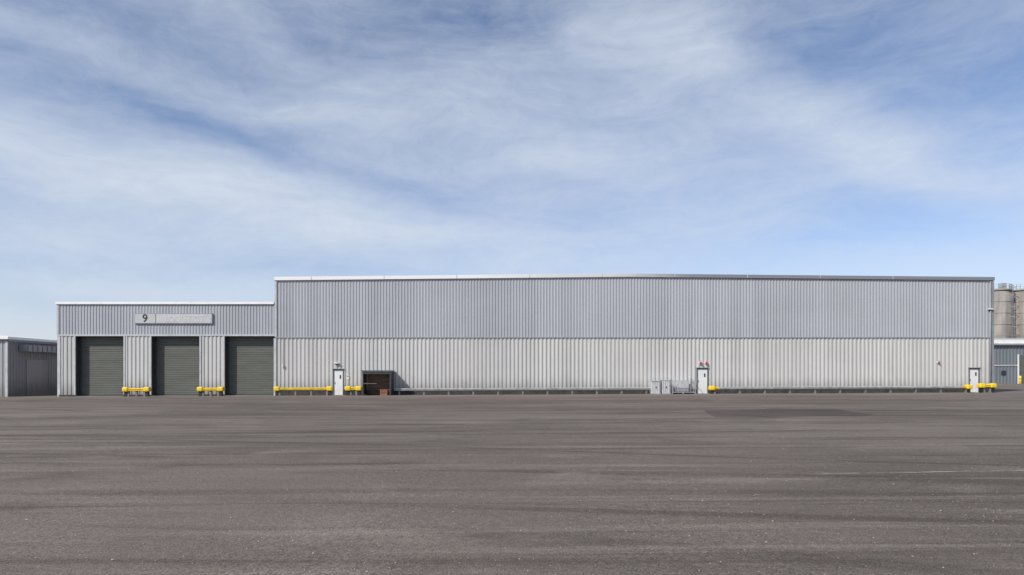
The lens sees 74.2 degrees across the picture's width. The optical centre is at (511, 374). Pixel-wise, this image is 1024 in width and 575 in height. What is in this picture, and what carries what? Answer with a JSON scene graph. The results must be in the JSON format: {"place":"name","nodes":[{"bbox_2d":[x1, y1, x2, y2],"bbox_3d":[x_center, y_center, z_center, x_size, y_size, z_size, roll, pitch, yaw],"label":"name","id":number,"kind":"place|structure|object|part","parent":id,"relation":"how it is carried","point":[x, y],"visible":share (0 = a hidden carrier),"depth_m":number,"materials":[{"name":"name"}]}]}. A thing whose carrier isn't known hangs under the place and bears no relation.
{"place":"outdoors","nodes":[
{"label":"outdoors","id":0,"kind":"place"},
{"bbox_2d":[81,395,122,395],"bbox_3d":[-34.100,1.764,56.605,3.882,0.140,0.070,0,0,0],"label":"shutter bottom bar","id":1,"kind":"object","parent":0,"point":[101,395],"visible":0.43,"depth_m":56.57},
{"bbox_2d":[57,335,274,335],"bbox_3d":[-28.603,-3.233,55.977,17.970,0.125,0.115,0,0,0],"label":"wing lintel flashing","id":2,"kind":"object","parent":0,"point":[165,335],"visible":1,"depth_m":55.92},
{"bbox_2d":[59,304,274,334],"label":"wing upper cladding","id":3,"kind":"structure","parent":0,"point":[96,319],"depth_m":55.99,"materials":[{"name":"grey metal"}]},
{"bbox_2d":[55,302,274,304],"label":"wing roof verge","id":4,"kind":"structure","parent":3,"relation":"on","point":[244,303],"depth_m":55.85,"materials":[{"name":"white metal"}]},
{"bbox_2d":[229,394,273,394],"bbox_3d":[-21.741,1.708,56.605,3.946,0.140,0.070,0,0,0],"label":"shutter bottom bar","id":5,"kind":"object","parent":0,"point":[251,394],"visible":0.43,"depth_m":56.57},
{"bbox_2d":[0,384,1023,574],"bbox_3d":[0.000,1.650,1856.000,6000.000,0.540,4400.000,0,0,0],"label":"ground","id":6,"kind":"structure","parent":0,"point":[989,427],"depth_m":10.09,"materials":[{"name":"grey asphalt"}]},
{"bbox_2d":[0,340,6,396],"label":"front cladding","id":7,"kind":"structure","parent":6,"relation":"on","point":[2,368],"depth_m":56.00,"materials":[{"name":"paint"}]},
{"bbox_2d":[5,341,7,396],"bbox_3d":[-41.786,-0.265,55.962,0.190,4.931,0.075,0,0,0],"label":"corner flashing","id":8,"kind":"object","parent":7,"relation":"attached to","point":[6,368],"visible":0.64,"depth_m":55.92,"materials":[{"name":"paint"}]},
{"bbox_2d":[7,340,56,396],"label":"side cladding","id":9,"kind":"structure","parent":6,"relation":"on","point":[17,358],"depth_m":57.69,"materials":[{"name":"paint"}]},
{"bbox_2d":[0,335,51,339],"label":"roof","id":10,"kind":"structure","parent":9,"relation":"on","point":[16,336],"depth_m":78.73,"materials":[{"name":"white paint"}]},
{"bbox_2d":[8,339,56,344],"bbox_3d":[-41.641,-2.820,69.000,0.120,0.178,26.000,0,0,0],"label":"roof edge shadow gutter","id":11,"kind":"object","parent":9,"relation":"attached to","point":[24,341],"visible":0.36,"depth_m":58.56,"materials":[{"name":"grey paint"}]},
{"bbox_2d":[10,337,56,342],"bbox_3d":[-41.591,-3.021,69.071,0.220,0.220,26.258,0,0,0],"label":"roof edge side","id":12,"kind":"object","parent":11,"relation":"on","point":[30,339],"visible":0.45,"depth_m":58.55,"materials":[{"name":"white paint"}]},
{"bbox_2d":[19,345,55,352],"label":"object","id":13,"kind":"object","parent":9,"relation":"attached to","point":[32,348],"visible":0.51,"depth_m":58.37,"materials":[{"name":"grey paint"}]},
{"bbox_2d":[26,359,46,395],"bbox_3d":[-41.696,0.400,59.350,0.070,3.400,2.500,0,0,0],"label":"door","id":14,"kind":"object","parent":6,"relation":"on","point":[36,377],"visible":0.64,"depth_m":59.30,"materials":[{"name":"paint"}]},
{"bbox_2d":[57,336,58,396],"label":"wing corner flashing","id":15,"kind":"object","parent":6,"relation":"on","point":[57,366],"visible":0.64,"depth_m":55.94,"materials":[{"name":"paint"}]},
{"bbox_2d":[76,336,79,395],"bbox_3d":[-36.776,-0.553,56.528,1.362,5.305,0.985,0,0,0],"label":"door frame","id":16,"kind":"object","parent":6,"relation":"on","point":[77,365],"visible":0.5,"depth_m":56.28,"materials":[{"name":"black metal"}]},
{"bbox_2d":[61,336,73,394],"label":"pier cladding","id":17,"kind":"structure","parent":16,"relation":"attached to","point":[67,365],"depth_m":55.95,"materials":[{"name":"grey metal"}]},
{"bbox_2d":[59,336,75,395],"bbox_3d":[-36.776,-0.533,55.977,1.370,5.265,0.105,0,0,0],"label":"pier corner flashing","id":18,"kind":"object","parent":16,"relation":"attached to","point":[74,365],"visible":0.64,"depth_m":55.96,"materials":[{"name":"grey metal"}]},
{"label":"wing","id":19,"kind":"object","parent":16,"relation":"on","visible":0},
{"bbox_2d":[57,304,58,334],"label":"wing corner flashing","id":20,"kind":"object","parent":19,"relation":"attached to","point":[57,319],"visible":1,"depth_m":55.92,"materials":[{"name":"paint"}]},
{"bbox_2d":[80,336,81,395],"bbox_3d":[-34.100,-0.593,56.555,3.980,5.185,0.070,0,0,0],"label":"shutter guide","id":21,"kind":"object","parent":19,"relation":"attached to","point":[80,365],"visible":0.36,"depth_m":56.52,"materials":[{"name":"grey metal"}]},
{"bbox_2d":[82,336,122,394],"bbox_3d":[-34.100,-0.751,56.604,3.982,4.909,0.031,0,0,0],"label":"roller shutter","id":22,"kind":"object","parent":21,"relation":"attached to","point":[102,365],"visible":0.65,"depth_m":56.59,"materials":[{"name":"paint"}]},
{"bbox_2d":[155,336,156,395],"bbox_3d":[-27.825,-0.593,56.555,3.980,5.185,0.070,0,0,0],"label":"shutter guide","id":23,"kind":"object","parent":19,"relation":"attached to","point":[155,365],"visible":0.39,"depth_m":56.55,"materials":[{"name":"grey metal"}]},
{"bbox_2d":[157,336,198,393],"bbox_3d":[-27.825,-0.765,56.604,3.982,4.881,0.031,0,0,0],"label":"roller shutter","id":24,"kind":"object","parent":23,"relation":"attached to","point":[177,364],"visible":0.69,"depth_m":56.59,"materials":[{"name":"paint"}]},
{"bbox_2d":[157,394,198,395],"bbox_3d":[-27.825,1.735,56.605,3.882,0.140,0.070,0,0,0],"label":"shutter bottom bar","id":25,"kind":"object","parent":24,"relation":"attached to","point":[177,394],"visible":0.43,"depth_m":56.57,"materials":[{"name":"grey metal"}]},
{"bbox_2d":[134,313,212,323],"bbox_3d":[-27.936,-4.616,55.889,6.435,0.860,0.143,0,0,0],"label":"building sign","id":26,"kind":"object","parent":19,"relation":"attached to","point":[173,318],"visible":1,"depth_m":55.83,"materials":[{"name":"grey metal"}]},
{"bbox_2d":[227,336,228,394],"bbox_3d":[-21.741,-0.593,56.555,4.044,5.185,0.070,0,0,0],"label":"shutter guide","id":27,"kind":"object","parent":19,"relation":"attached to","point":[227,365],"visible":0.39,"depth_m":56.52,"materials":[{"name":"black metal"}]},
{"bbox_2d":[229,336,273,393],"bbox_3d":[-21.741,-0.779,56.604,4.045,4.853,0.031,0,0,0],"label":"roller shutter","id":28,"kind":"object","parent":27,"relation":"attached to","point":[251,364],"visible":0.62,"depth_m":56.59,"materials":[{"name":"paint"}]},
{"bbox_2d":[122,387,151,396],"bbox_3d":[-30.550,1.507,55.080,2.256,0.968,0.440,0,0,0],"label":"crash barrier","id":29,"kind":"object","parent":6,"relation":"on","point":[145,390],"visible":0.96,"depth_m":54.99,"materials":[{"name":"yellow metal"}]},
{"bbox_2d":[152,336,154,395],"bbox_3d":[-30.962,-0.553,56.528,2.286,5.305,0.985,0,0,0],"label":"door frame","id":30,"kind":"object","parent":6,"relation":"on","point":[153,365],"visible":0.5,"depth_m":56.29,"materials":[{"name":"grey metal"}]},
{"bbox_2d":[123,336,151,395],"bbox_3d":[-30.962,-0.533,55.977,2.294,5.265,0.105,0,0,0],"label":"pier corner flashing","id":31,"kind":"object","parent":30,"relation":"attached to","point":[124,361],"visible":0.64,"depth_m":55.92,"materials":[{"name":"grey metal"}]},
{"bbox_2d":[126,336,149,394],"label":"pier cladding","id":32,"kind":"structure","parent":30,"relation":"attached to","point":[137,361],"depth_m":55.97,"materials":[{"name":"grey metal"}]},
{"bbox_2d":[197,387,224,395],"bbox_3d":[-24.512,1.479,55.080,2.194,0.967,0.440,0,0,0],"label":"crash barrier","id":33,"kind":"object","parent":6,"relation":"on","point":[202,390],"visible":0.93,"depth_m":54.98,"materials":[{"name":"yellow metal"}]},
{"bbox_2d":[225,336,226,394],"bbox_3d":[-24.799,-0.553,56.528,2.062,5.305,0.985,0,0,0],"label":"door frame","id":34,"kind":"object","parent":6,"relation":"on","point":[225,365],"visible":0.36,"depth_m":56.24,"materials":[{"name":"black metal"}]},
{"bbox_2d":[201,336,222,393],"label":"pier cladding","id":35,"kind":"structure","parent":34,"relation":"attached to","point":[211,361],"depth_m":56.00,"materials":[{"name":"grey metal"}]},
{"bbox_2d":[199,336,224,395],"bbox_3d":[-24.799,-0.533,55.977,2.070,5.265,0.105,0,0,0],"label":"pier corner flashing","id":36,"kind":"object","parent":34,"relation":"attached to","point":[223,362],"visible":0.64,"depth_m":55.92,"materials":[{"name":"grey metal"}]},
{"bbox_2d":[225,395,273,395],"bbox_3d":[-21.741,1.968,56.335,4.045,0.464,0.770,0,0,0],"label":"door threshold","id":37,"kind":"object","parent":6,"relation":"on","point":[249,395],"depth_m":55.95,"materials":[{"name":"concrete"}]},
{"bbox_2d":[274,386,333,395],"bbox_3d":[-16.972,1.446,55.080,4.822,0.979,0.440,0,0,0],"label":"crash barrier","id":38,"kind":"object","parent":6,"relation":"on","point":[328,389],"visible":0.94,"depth_m":54.94,"materials":[{"name":"yellow metal"}]},
{"bbox_2d":[345,386,361,395],"bbox_3d":[-12.890,1.427,55.080,1.412,0.964,0.440,0,0,0],"label":"crash barrier","id":39,"kind":"object","parent":6,"relation":"on","point":[349,389],"visible":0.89,"depth_m":54.98,"materials":[{"name":"yellow metal"}]},
{"bbox_2d":[361,370,393,395],"bbox_3d":[-10.912,0.732,55.172,2.394,2.145,1.505,0,0,0],"label":"smoking shelter","id":40,"kind":"object","parent":6,"relation":"on","point":[377,376],"visible":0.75,"depth_m":55.80,"materials":[{"name":"paint"}]},
{"bbox_2d":[394,387,650,394],"bbox_3d":[0.879,1.469,55.270,20.975,0.846,0.300,0,0,0],"label":"crash barrier","id":41,"kind":"object","parent":6,"relation":"on","point":[498,389],"visible":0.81,"depth_m":55.16,"materials":[{"name":"grey metal"}]},
{"bbox_2d":[281,387,987,395],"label":"plinth","id":42,"kind":"structure","parent":6,"relation":"on","point":[504,392],"depth_m":55.92,"materials":[{"name":"concrete"}]},
{"bbox_2d":[276,338,332,387],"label":"wall cladding","id":43,"kind":"structure","parent":42,"relation":"on","point":[307,362],"depth_m":55.97,"materials":[{"name":"paint"}]},
{"bbox_2d":[274,338,275,395],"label":"corner flashing","id":44,"kind":"object","parent":43,"relation":"attached to","point":[274,363],"visible":0.64,"depth_m":55.90,"materials":[{"name":"paint"}]},
{"bbox_2d":[344,338,695,388],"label":"wall cladding","id":45,"kind":"structure","parent":42,"relation":"on","point":[520,362],"depth_m":55.98,"materials":[{"name":"paint"}]},
{"bbox_2d":[333,338,343,368],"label":"wall cladding","id":46,"kind":"structure","parent":45,"relation":"attached to","point":[338,350],"depth_m":56.00,"materials":[{"name":"paint"}]},
{"bbox_2d":[333,369,343,394],"bbox_3d":[-14.366,0.827,56.035,0.892,2.546,0.250,0,0,0],"label":"door frame","id":47,"kind":"object","parent":45,"relation":"attached to","point":[343,379],"visible":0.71,"depth_m":55.91,"materials":[{"name":"grey metal"}]},
{"bbox_2d":[334,370,342,394],"bbox_3d":[-14.366,0.670,56.010,0.752,2.053,0.060,0,0,0],"label":"personnel door","id":48,"kind":"structure","parent":47,"relation":"attached to","point":[338,387],"depth_m":55.98,"materials":[{"name":"white paint"}]},
{"bbox_2d":[275,337,991,337],"bbox_3d":[10.098,-3.046,55.958,59.313,0.100,0.085,0,0,0],"label":"wall flashing","id":49,"kind":"object","parent":45,"relation":"attached to","point":[633,337],"depth_m":55.91,"materials":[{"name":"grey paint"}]},
{"bbox_2d":[277,277,989,336],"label":"wall cladding","id":50,"kind":"structure","parent":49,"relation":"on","point":[629,307],"depth_m":55.99,"materials":[{"name":"paint"}]},
{"bbox_2d":[275,280,276,336],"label":"corner flashing","id":51,"kind":"object","parent":50,"relation":"attached to","point":[275,308],"visible":1,"depth_m":55.91,"materials":[{"name":"paint"}]},
{"bbox_2d":[696,338,707,366],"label":"wall cladding","id":52,"kind":"structure","parent":45,"relation":"attached to","point":[702,350],"depth_m":55.97,"materials":[{"name":"paint"}]},
{"bbox_2d":[696,368,707,392],"bbox_3d":[15.736,0.779,56.035,0.956,2.642,0.250,0,0,0],"label":"door frame","id":53,"kind":"object","parent":45,"relation":"attached to","point":[697,379],"visible":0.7,"depth_m":55.91,"materials":[{"name":"grey metal"}]},
{"bbox_2d":[698,369,706,392],"bbox_3d":[15.736,0.555,56.010,0.816,2.013,0.060,0,0,0],"label":"personnel door","id":54,"kind":"structure","parent":53,"relation":"attached to","point":[702,384],"depth_m":55.98,"materials":[{"name":"white paint"}]},
{"bbox_2d":[708,338,968,386],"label":"wall cladding","id":55,"kind":"structure","parent":42,"relation":"on","point":[783,362],"depth_m":55.98,"materials":[{"name":"paint"}]},
{"bbox_2d":[969,338,978,366],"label":"wall cladding","id":56,"kind":"structure","parent":55,"relation":"attached to","point":[973,352],"depth_m":56.00,"materials":[{"name":"paint"}]},
{"bbox_2d":[969,368,979,391],"bbox_3d":[38.193,0.779,56.035,0.892,2.642,0.250,0,0,0],"label":"door frame","id":57,"kind":"object","parent":55,"relation":"attached to","point":[978,375],"visible":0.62,"depth_m":55.91,"materials":[{"name":"grey metal"}]},
{"bbox_2d":[970,369,977,391],"bbox_3d":[38.193,0.504,56.010,0.752,1.912,0.060,0,0,0],"label":"personnel door","id":58,"kind":"structure","parent":57,"relation":"attached to","point":[974,380],"depth_m":55.98,"materials":[{"name":"white paint"}]},
{"bbox_2d":[979,338,989,383],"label":"wall cladding","id":59,"kind":"structure","parent":42,"relation":"on","point":[984,354],"depth_m":55.96,"materials":[{"name":"paint"}]},
{"bbox_2d":[649,380,660,393],"bbox_3d":[11.704,1.169,55.300,0.817,1.459,1.000,0,0,0],"label":"utility cabinet","id":60,"kind":"object","parent":6,"relation":"on","point":[655,386],"visible":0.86,"depth_m":54.90,"materials":[{"name":"metal"}]},
{"bbox_2d":[661,379,670,393],"bbox_3d":[12.532,1.136,55.300,0.786,1.518,1.000,0,0,0],"label":"utility cabinet","id":61,"kind":"object","parent":6,"relation":"on","point":[665,386],"visible":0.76,"depth_m":54.90,"materials":[{"name":"metal"}]},
{"bbox_2d":[676,378,690,393],"bbox_3d":[14.097,0.992,55.665,1.309,1.400,0.530,0,0,0],"label":"meter box","id":62,"kind":"object","parent":6,"relation":"on","point":[682,385],"visible":0.65,"depth_m":55.40,"materials":[{"name":"paint"}]},
{"bbox_2d":[672,380,695,393],"bbox_3d":[13.938,1.086,55.400,1.894,1.212,1.041,0,0,0],"label":"guard railing","id":63,"kind":"object","parent":6,"relation":"on","point":[684,387],"visible":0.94,"depth_m":54.88,"materials":[{"name":"metal"}]},
{"bbox_2d":[705,408,872,417],"bbox_3d":[11.326,1.595,28.530,7.226,0.032,6.619,0,0,0],"label":"asphalt patch","id":64,"kind":"object","parent":6,"relation":"on","point":[784,412],"visible":1,"depth_m":28.17,"materials":[{"name":"grey asphalt"}]},
{"bbox_2d":[708,385,972,393],"bbox_3d":[26.799,1.298,55.280,21.480,0.954,0.440,0,0,0],"label":"crash barrier","id":65,"kind":"object","parent":6,"relation":"on","point":[967,388],"visible":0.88,"depth_m":55.15,"materials":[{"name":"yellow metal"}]},
{"bbox_2d":[821,470,1023,473],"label":"painted line","id":66,"kind":"object","parent":6,"relation":"on","point":[913,472],"visible":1,"depth_m":11.17,"materials":[{"name":"grey paint"}]},
{"bbox_2d":[976,383,996,392],"bbox_3d":[38.653,1.195,55.080,1.443,0.964,0.440,0,0,0],"label":"crash barrier","id":67,"kind":"object","parent":6,"relation":"on","point":[990,386],"visible":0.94,"depth_m":54.98,"materials":[{"name":"yellow metal"}]},
{"bbox_2d":[990,281,990,382],"bbox_3d":[39.504,-3.050,55.860,0.110,9.300,0.110,0,0,0],"label":"downpipe","id":68,"kind":"object","parent":6,"relation":"on","point":[990,332],"visible":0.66,"depth_m":55.82,"materials":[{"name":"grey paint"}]},
{"bbox_2d":[994,283,1011,337],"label":"concrete silo","id":69,"kind":"object","parent":6,"relation":"on","point":[1002,310],"visible":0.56,"depth_m":153.81,"materials":[{"name":"concrete"}]},
{"bbox_2d":[994,338,1023,383],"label":"distant industrial unit","id":70,"kind":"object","parent":6,"relation":"on","point":[1008,360],"visible":0.09,"depth_m":100.92,"materials":[{"name":"blue paint"}]},
{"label":"loading door","id":71,"kind":"part","parent":70,"relation":"part of","materials":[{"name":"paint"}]},
{"bbox_2d":[1011,284,1023,337],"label":"concrete silo","id":72,"kind":"object","parent":6,"relation":"on","point":[1017,310],"visible":0.65,"depth_m":155.12,"materials":[{"name":"concrete"}]},
{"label":"end wall cladding","id":73,"kind":"object","parent":6,"relation":"on","visible":0},
{"bbox_2d":[991,281,993,382],"bbox_3d":[39.724,-2.815,56.005,0.200,9.830,0.190,0,0,0],"label":"corner flashing end","id":74,"kind":"object","parent":73,"relation":"attached to","point":[992,332],"visible":0.64,"depth_m":55.91,"materials":[{"name":"grey paint"}]},
{"bbox_2d":[0,0,1023,339],"label":"sky","id":75,"kind":"structure","parent":0,"point":[151,150],"materials":[{"name":"blue"}]},
{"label":"main roof","id":76,"kind":"object","parent":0,"visible":0},
{"bbox_2d":[274,273,627,280],"bbox_3d":[-5.031,-8.053,56.070,29.175,0.566,0.460,0,0,0],"label":"roof verge flashing","id":77,"kind":"object","parent":76,"relation":"attached to","point":[450,277],"visible":1,"depth_m":55.84,"materials":[{"name":"paint"}]},
{"bbox_2d":[628,273,994,280],"bbox_3d":[24.707,-8.053,56.070,30.295,0.566,0.460,0,0,0],"label":"roof verge flashing","id":78,"kind":"object","parent":76,"relation":"attached to","point":[813,277],"visible":1,"depth_m":55.84,"materials":[{"name":"paint"}]}
]}

